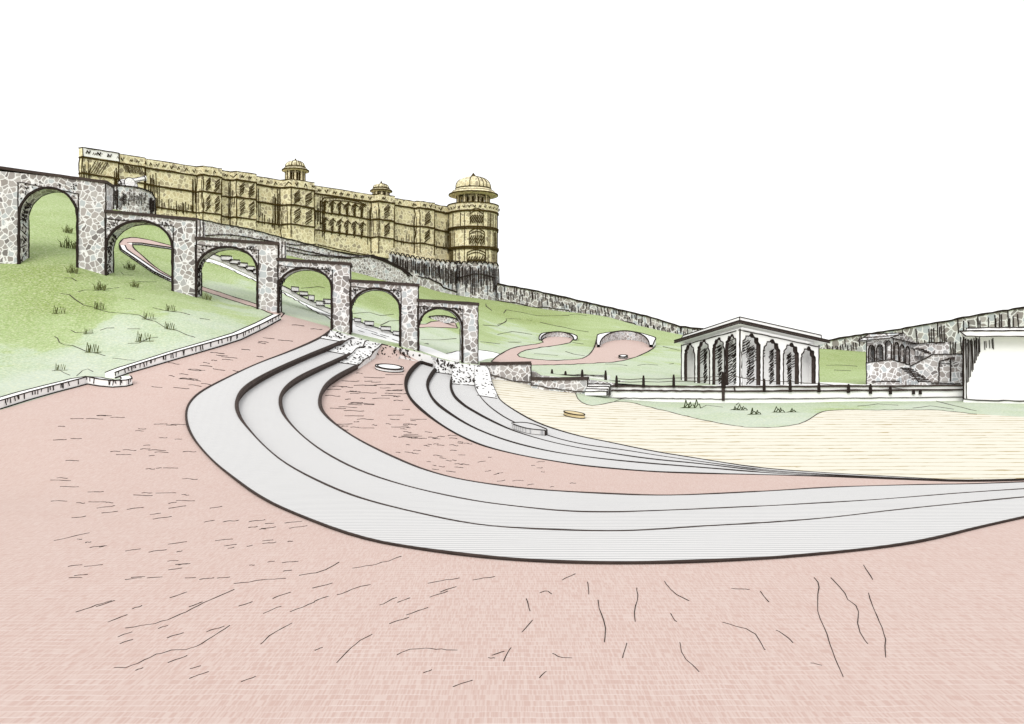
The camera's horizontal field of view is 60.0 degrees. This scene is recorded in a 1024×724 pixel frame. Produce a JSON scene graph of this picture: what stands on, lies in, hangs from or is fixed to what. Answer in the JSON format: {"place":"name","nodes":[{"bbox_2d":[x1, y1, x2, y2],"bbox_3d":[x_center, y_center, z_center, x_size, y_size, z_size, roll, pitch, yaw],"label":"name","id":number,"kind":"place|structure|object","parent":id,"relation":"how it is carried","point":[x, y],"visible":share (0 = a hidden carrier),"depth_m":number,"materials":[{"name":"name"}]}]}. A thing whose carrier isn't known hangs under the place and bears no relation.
{"place":"outdoors","nodes":[
{"label":"outdoors","id":0,"kind":"place"},
{"bbox_2d":[206,259,499,361],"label":"pavement","id":1,"kind":"structure","parent":0,"point":[451,356],"depth_m":84.41,"materials":[{"name":"white paint"}]},
{"bbox_2d":[119,237,655,364],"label":"path","id":2,"kind":"structure","parent":0,"point":[609,352],"depth_m":103.66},
{"bbox_2d":[119,245,170,281],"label":"path kerb","id":3,"kind":"structure","parent":2,"relation":"on","point":[139,260],"depth_m":83.84,"materials":[{"name":"white paint"}]},
{"bbox_2d":[127,242,170,249],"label":"path kerb","id":4,"kind":"structure","parent":2,"relation":"on","point":[150,245],"depth_m":94.25,"materials":[{"name":"white paint"}]},
{"bbox_2d":[618,354,627,358],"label":"stone bench","id":5,"kind":"object","parent":2,"relation":"on","point":[623,356],"visible":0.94,"depth_m":105.01,"materials":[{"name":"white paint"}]},
{"bbox_2d":[0,193,872,409],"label":"hillside","id":6,"kind":"structure","parent":0,"point":[39,340],"depth_m":77.49,"materials":[{"name":"green plant"}]},
{"bbox_2d":[52,305,65,313],"bbox_3d":[-31.812,-3.672,62.400,1.042,0.667,0.121,0,0,-11],"label":"grass tuft","id":7,"kind":"object","parent":6,"relation":"on","point":[58,310],"visible":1,"depth_m":62.40,"materials":[{"name":"green plant"}]},
{"bbox_2d":[55,364,65,370],"bbox_3d":[-25.310,0.281,49.735,0.720,0.460,0.084,0,0,-8],"label":"grass tuft","id":8,"kind":"object","parent":6,"relation":"on","point":[56,368],"visible":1,"depth_m":49.73,"materials":[{"name":"green plant"}]},
{"bbox_2d":[57,236,75,248],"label":"grass tuft","id":9,"kind":"object","parent":6,"relation":"on","point":[73,245],"visible":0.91,"depth_m":81.34,"materials":[{"name":"green plant"}]},
{"bbox_2d":[61,225,73,232],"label":"grass tuft","id":10,"kind":"object","parent":6,"relation":"on","point":[68,230],"visible":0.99,"depth_m":88.28,"materials":[{"name":"green plant"}]},
{"bbox_2d":[64,264,80,272],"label":"grass tuft","id":11,"kind":"object","parent":6,"relation":"on","point":[71,270],"visible":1,"depth_m":72.49,"materials":[{"name":"green plant"}]},
{"bbox_2d":[85,342,98,352],"bbox_3d":[-25.247,-0.856,53.422,1.071,0.685,0.125,0,0,9],"label":"grass tuft","id":12,"kind":"object","parent":6,"relation":"on","point":[89,349],"visible":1,"depth_m":53.44,"materials":[{"name":"green plant"}]},
{"bbox_2d":[94,302,103,309],"bbox_3d":[-29.464,-4.047,63.336,1.058,0.677,0.123,0,0,13],"label":"grass tuft","id":13,"kind":"object","parent":6,"relation":"on","point":[97,306],"visible":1,"depth_m":63.37,"materials":[{"name":"green plant"}]},
{"bbox_2d":[92,281,107,289],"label":"grass tuft","id":14,"kind":"object","parent":6,"relation":"on","point":[100,287],"visible":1,"depth_m":69.00,"materials":[{"name":"green plant"}]},
{"bbox_2d":[123,260,136,269],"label":"grass tuft","id":15,"kind":"object","parent":6,"relation":"on","point":[130,266],"visible":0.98,"depth_m":79.95,"materials":[{"name":"green plant"}]},
{"bbox_2d":[113,184,155,213],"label":"stone bastion","id":16,"kind":"object","parent":6,"relation":"on","point":[133,199],"visible":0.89,"depth_m":112.75,"materials":[{"name":"white stone"}]},
{"bbox_2d":[117,176,146,186],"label":"cannon","id":17,"kind":"object","parent":16,"relation":"on","point":[129,181],"visible":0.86,"depth_m":113.48,"materials":[{"name":"white paint"}]},
{"bbox_2d":[130,279,139,287],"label":"grass tuft","id":18,"kind":"object","parent":6,"relation":"on","point":[133,284],"visible":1,"depth_m":72.68,"materials":[{"name":"green plant"}]},
{"bbox_2d":[136,332,150,341],"bbox_3d":[-23.032,-1.588,55.550,1.114,0.712,0.130,0,0,-9],"label":"grass tuft","id":19,"kind":"object","parent":6,"relation":"on","point":[140,337],"visible":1,"depth_m":55.54,"materials":[{"name":"green plant"}]},
{"bbox_2d":[164,321,174,329],"bbox_3d":[-22.494,-2.388,58.316,0.909,0.582,0.106,0,0,11],"label":"grass tuft","id":20,"kind":"object","parent":6,"relation":"on","point":[169,327],"visible":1,"depth_m":58.33,"materials":[{"name":"green plant"}]},
{"bbox_2d":[200,293,211,299],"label":"grass tuft","id":21,"kind":"object","parent":6,"relation":"on","point":[206,296],"visible":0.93,"depth_m":76.41,"materials":[{"name":"green plant"}]},
{"bbox_2d":[0,166,478,363],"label":"stone arcade","id":22,"kind":"object","parent":6,"relation":"on","point":[102,225],"visible":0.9,"depth_m":75.75},
{"bbox_2d":[78,147,499,263],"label":"palace","id":23,"kind":"structure","parent":6,"relation":"on","point":[379,221],"depth_m":179.62,"materials":[{"name":"yellow stone"}]},
{"bbox_2d":[89,160,107,174],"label":"window","id":24,"kind":"structure","parent":23,"relation":"in","point":[98,167],"depth_m":146.32,"materials":[{"name":"yellow stone"}]},
{"bbox_2d":[123,165,143,173],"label":"window","id":25,"kind":"structure","parent":23,"relation":"in","point":[129,169],"depth_m":151.00,"materials":[{"name":"yellow stone"}]},
{"bbox_2d":[205,177,210,190],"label":"window","id":26,"kind":"structure","parent":23,"relation":"in","point":[207,181],"depth_m":159.92,"materials":[{"name":"yellow stone"}]},
{"bbox_2d":[205,195,210,210],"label":"window","id":27,"kind":"structure","parent":23,"relation":"in","point":[207,198],"depth_m":159.92,"materials":[{"name":"yellow stone"}]},
{"bbox_2d":[214,179,219,191],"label":"window","id":28,"kind":"structure","parent":23,"relation":"in","point":[216,182],"depth_m":161.21,"materials":[{"name":"yellow stone"}]},
{"bbox_2d":[214,196,219,211],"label":"window","id":29,"kind":"structure","parent":23,"relation":"in","point":[216,199],"depth_m":161.21,"materials":[{"name":"yellow stone"}]},
{"bbox_2d":[239,182,244,195],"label":"window","id":30,"kind":"structure","parent":23,"relation":"in","point":[241,186],"depth_m":164.91,"materials":[{"name":"yellow stone"}]},
{"bbox_2d":[239,200,244,215],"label":"window","id":31,"kind":"structure","parent":23,"relation":"in","point":[241,203],"depth_m":164.91,"materials":[{"name":"yellow stone"}]},
{"bbox_2d":[248,184,254,196],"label":"window","id":32,"kind":"structure","parent":23,"relation":"in","point":[251,189],"depth_m":166.33,"materials":[{"name":"yellow stone"}]},
{"bbox_2d":[248,201,254,216],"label":"window","id":33,"kind":"structure","parent":23,"relation":"in","point":[251,206],"depth_m":166.33,"materials":[{"name":"yellow stone"}]},
{"bbox_2d":[293,190,300,203],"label":"window","id":34,"kind":"structure","parent":23,"relation":"in","point":[296,195],"depth_m":172.79,"materials":[{"name":"yellow stone"}]},
{"bbox_2d":[293,207,300,222],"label":"window","id":35,"kind":"structure","parent":23,"relation":"in","point":[296,212],"depth_m":172.79,"materials":[{"name":"yellow stone"}]},
{"bbox_2d":[304,192,312,205],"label":"window","id":36,"kind":"structure","parent":23,"relation":"in","point":[308,197],"depth_m":174.70,"materials":[{"name":"yellow stone"}]},
{"bbox_2d":[304,209,312,224],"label":"window","id":37,"kind":"structure","parent":23,"relation":"in","point":[308,215],"depth_m":174.70,"materials":[{"name":"yellow stone"}]},
{"bbox_2d":[383,222,389,235],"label":"window","id":38,"kind":"structure","parent":23,"relation":"in","point":[386,227],"depth_m":189.86,"materials":[{"name":"yellow stone"}]},
{"bbox_2d":[383,204,390,218],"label":"window","id":39,"kind":"structure","parent":23,"relation":"in","point":[386,209],"depth_m":189.91,"materials":[{"name":"yellow stone"}]},
{"bbox_2d":[424,211,430,224],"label":"window","id":40,"kind":"structure","parent":23,"relation":"in","point":[427,216],"depth_m":199.17,"materials":[{"name":"yellow stone"}]},
{"bbox_2d":[424,229,430,241],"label":"window","id":41,"kind":"structure","parent":23,"relation":"in","point":[427,234],"depth_m":199.17,"materials":[{"name":"yellow stone"}]},
{"bbox_2d":[193,217,412,282],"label":"road wall","id":42,"kind":"structure","parent":6,"relation":"on","point":[378,267],"depth_m":133.04,"materials":[{"name":"grey stone"}]},
{"bbox_2d":[209,254,428,343],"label":"white staircase","id":43,"kind":"structure","parent":6,"relation":"on","point":[243,267],"depth_m":84.15,"materials":[{"name":"paint"}]},
{"bbox_2d":[321,329,353,343],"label":"gravel bank","id":44,"kind":"structure","parent":6,"relation":"on","point":[335,335],"depth_m":74.19,"materials":[{"name":"white gravel"}]},
{"bbox_2d":[329,337,364,357],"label":"gravel bank","id":45,"kind":"structure","parent":6,"relation":"on","point":[350,345],"depth_m":71.56,"materials":[{"name":"white gravel"}]},
{"bbox_2d":[340,341,380,368],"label":"gravel bank","id":46,"kind":"structure","parent":6,"relation":"on","point":[360,354],"depth_m":71.15,"materials":[{"name":"white gravel"}]},
{"bbox_2d":[375,345,417,361],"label":"gravel bank","id":47,"kind":"structure","parent":6,"relation":"on","point":[387,352],"depth_m":76.17,"materials":[{"name":"pink gravel"}]},
{"bbox_2d":[383,251,499,300],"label":"rock plinth","id":48,"kind":"object","parent":6,"relation":"on","point":[481,280],"visible":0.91,"depth_m":199.97,"materials":[{"name":"white stone"}]},
{"bbox_2d":[428,315,458,322],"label":"round wall","id":49,"kind":"structure","parent":6,"relation":"on","point":[445,319],"depth_m":112.98,"materials":[{"name":"grey stone"}]},
{"bbox_2d":[435,358,460,373],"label":"gravel bank","id":50,"kind":"structure","parent":6,"relation":"on","point":[441,366],"depth_m":77.05,"materials":[{"name":"white gravel"}]},
{"bbox_2d":[451,362,474,384],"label":"gravel bank","id":51,"kind":"structure","parent":6,"relation":"on","point":[462,373],"depth_m":75.17,"materials":[{"name":"white gravel"}]},
{"bbox_2d":[474,365,498,398],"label":"gravel bank","id":52,"kind":"structure","parent":6,"relation":"on","point":[484,386],"depth_m":72.28,"materials":[{"name":"white gravel"}]},
{"bbox_2d":[480,361,531,384],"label":"retaining wall","id":53,"kind":"structure","parent":6,"relation":"on","point":[519,372],"depth_m":78.05,"materials":[{"name":"grey stone"}]},
{"bbox_2d":[538,331,577,339],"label":"round wall","id":54,"kind":"structure","parent":6,"relation":"on","point":[557,334],"depth_m":141.30,"materials":[{"name":"grey stone"}]},
{"bbox_2d":[530,377,588,393],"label":"retaining wall","id":55,"kind":"structure","parent":6,"relation":"on","point":[572,384],"depth_m":75.66,"materials":[{"name":"grey stone"}]},
{"bbox_2d":[567,375,624,384],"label":"wall","id":56,"kind":"structure","parent":6,"relation":"on","point":[598,377],"depth_m":77.78,"materials":[{"name":"white paint"}]},
{"bbox_2d":[551,369,606,379],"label":"rope fence","id":57,"kind":"object","parent":56,"relation":"on","point":[582,374],"visible":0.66,"depth_m":78.01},
{"bbox_2d":[497,283,702,334],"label":"rampart","id":58,"kind":"object","parent":6,"relation":"on","point":[526,297],"visible":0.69,"depth_m":197.09,"materials":[{"name":"white stone"}]},
{"bbox_2d":[596,330,655,346],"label":"round wall","id":59,"kind":"structure","parent":6,"relation":"on","point":[605,337],"depth_m":138.61,"materials":[{"name":"grey stone"}]},
{"bbox_2d":[610,382,962,402],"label":"terrace","id":60,"kind":"structure","parent":6,"relation":"on","point":[799,393],"depth_m":73.83,"materials":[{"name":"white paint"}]},
{"bbox_2d":[615,372,723,387],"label":"rope fence","id":61,"kind":"object","parent":60,"relation":"on","point":[643,381],"visible":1,"depth_m":73.07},
{"bbox_2d":[674,316,829,385],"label":"pavilion","id":62,"kind":"structure","parent":60,"relation":"on","point":[752,349],"depth_m":79.35,"materials":[{"name":"white paint"}]},
{"bbox_2d":[724,372,921,393],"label":"rope fence","id":63,"kind":"object","parent":60,"relation":"on","point":[819,387],"visible":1,"depth_m":73.66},
{"bbox_2d":[858,332,962,384],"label":"stone house","id":64,"kind":"structure","parent":60,"relation":"on","point":[902,358],"depth_m":79.44,"materials":[{"name":"white stone"}]},
{"bbox_2d":[938,359,950,381],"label":"doorway","id":65,"kind":"structure","parent":64,"relation":"in","point":[944,366],"depth_m":78.72,"materials":[{"name":"grey stone"}]},
{"bbox_2d":[817,306,1023,353],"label":"rampart","id":66,"kind":"object","parent":6,"relation":"on","point":[945,331],"visible":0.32,"depth_m":133.00,"materials":[{"name":"white stone"}]},
{"bbox_2d":[0,315,1023,723],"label":"plaza","id":67,"kind":"structure","parent":0,"point":[158,565],"depth_m":13.94,"materials":[{"name":"stone"}]},
{"bbox_2d":[0,375,132,408],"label":"kerb wall","id":68,"kind":"structure","parent":67,"relation":"on","point":[14,398],"depth_m":45.17,"materials":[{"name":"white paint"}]},
{"bbox_2d":[105,314,280,377],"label":"kerb wall","id":69,"kind":"structure","parent":67,"relation":"on","point":[216,342],"depth_m":54.30,"materials":[{"name":"white paint"}]},
{"bbox_2d":[185,329,1023,564],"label":"terrace step","id":70,"kind":"object","parent":67,"relation":"on","point":[228,442],"visible":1,"depth_m":21.37,"materials":[{"name":"stone"}]},
{"bbox_2d":[0,0,1023,339],"label":"sky","id":71,"kind":"structure","parent":0,"point":[832,169],"materials":[{"name":"white"}]},
{"bbox_2d":[322,358,1015,493],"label":"paved floor","id":72,"kind":"structure","parent":0,"point":[369,403],"depth_m":41.51,"materials":[{"name":"stone"}]},
{"bbox_2d":[375,363,403,372],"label":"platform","id":73,"kind":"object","parent":72,"relation":"on","point":[389,368],"visible":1,"depth_m":69.36,"materials":[{"name":"white paint"}]},
{"bbox_2d":[282,344,1023,510],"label":"terrace step","id":74,"kind":"object","parent":72,"relation":"on","point":[310,419],"visible":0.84,"depth_m":32.20,"materials":[{"name":"concrete"}]},
{"bbox_2d":[239,340,1023,529],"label":"terrace step","id":75,"kind":"object","parent":74,"relation":"on","point":[273,429],"visible":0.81,"depth_m":27.28,"materials":[{"name":"stone"}]},
{"bbox_2d":[492,379,1023,478],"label":"field","id":76,"kind":"structure","parent":0,"point":[938,444],"depth_m":54.02,"materials":[{"name":"beige sand"}]},
{"bbox_2d":[563,410,584,418],"bbox_3d":[4.372,3.733,62.222,1.058,0.593,2.095,0,0,-35],"label":"stone bench","id":77,"kind":"object","parent":76,"relation":"on","point":[574,414],"visible":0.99,"depth_m":61.85,"materials":[{"name":"beige stone"}]},
{"bbox_2d":[478,367,1023,479],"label":"terrace step","id":78,"kind":"object","parent":76,"relation":"on","point":[499,405],"visible":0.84,"depth_m":51.91,"materials":[{"name":"stone"}]},
{"bbox_2d":[452,367,1019,479],"bbox_3d":[13.844,2.776,52.995,57.339,5.004,20.835,0,0,36],"label":"terrace step","id":79,"kind":"object","parent":78,"relation":"on","point":[467,395],"visible":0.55,"depth_m":53.47,"materials":[{"name":"concrete"}]},
{"bbox_2d":[511,422,547,435],"bbox_3d":[1.128,4.110,54.548,1.360,0.677,3.056,0,0,-29],"label":"curved bench","id":80,"kind":"object","parent":79,"relation":"on","point":[529,428],"visible":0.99,"depth_m":54.13,"materials":[{"name":"stone"}]},
{"bbox_2d":[429,372,1023,480],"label":"terrace step","id":81,"kind":"object","parent":79,"relation":"on","point":[442,392],"visible":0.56,"depth_m":52.11,"materials":[{"name":"stone"}]},
{"bbox_2d":[404,361,1023,481],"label":"terrace step","id":82,"kind":"object","parent":81,"relation":"on","point":[419,376],"visible":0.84,"depth_m":46.75,"materials":[{"name":"concrete"}]},
{"bbox_2d":[575,393,1023,427],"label":"lawn","id":83,"kind":"structure","parent":0,"point":[722,413],"depth_m":68.78,"materials":[{"name":"green plant"}]},
{"bbox_2d":[585,383,610,394],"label":"stone steps","id":84,"kind":"structure","parent":83,"relation":"on","point":[598,388],"depth_m":73.94,"materials":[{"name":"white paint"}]},
{"bbox_2d":[682,399,700,407],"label":"grass tuft","id":85,"kind":"object","parent":83,"relation":"on","point":[689,406],"visible":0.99,"depth_m":68.46,"materials":[{"name":"green plant"}]},
{"bbox_2d":[731,404,747,409],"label":"grass tuft","id":86,"kind":"object","parent":83,"relation":"on","point":[735,408],"visible":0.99,"depth_m":66.87,"materials":[{"name":"green plant"}]},
{"bbox_2d":[747,408,762,414],"bbox_3d":[17.695,3.585,64.328,1.394,0.574,0.142,0,0,-8],"label":"grass tuft","id":87,"kind":"object","parent":83,"relation":"on","point":[752,411],"visible":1,"depth_m":64.30,"materials":[{"name":"green plant"}]},
{"bbox_2d":[774,406,786,412],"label":"grass tuft","id":88,"kind":"object","parent":83,"relation":"on","point":[779,410],"visible":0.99,"depth_m":65.54,"materials":[{"name":"green plant"}]},
{"bbox_2d":[959,327,1023,403],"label":"white building","id":89,"kind":"structure","parent":83,"relation":"on","point":[993,365],"depth_m":74.57,"materials":[{"name":"paint"}]}
]}

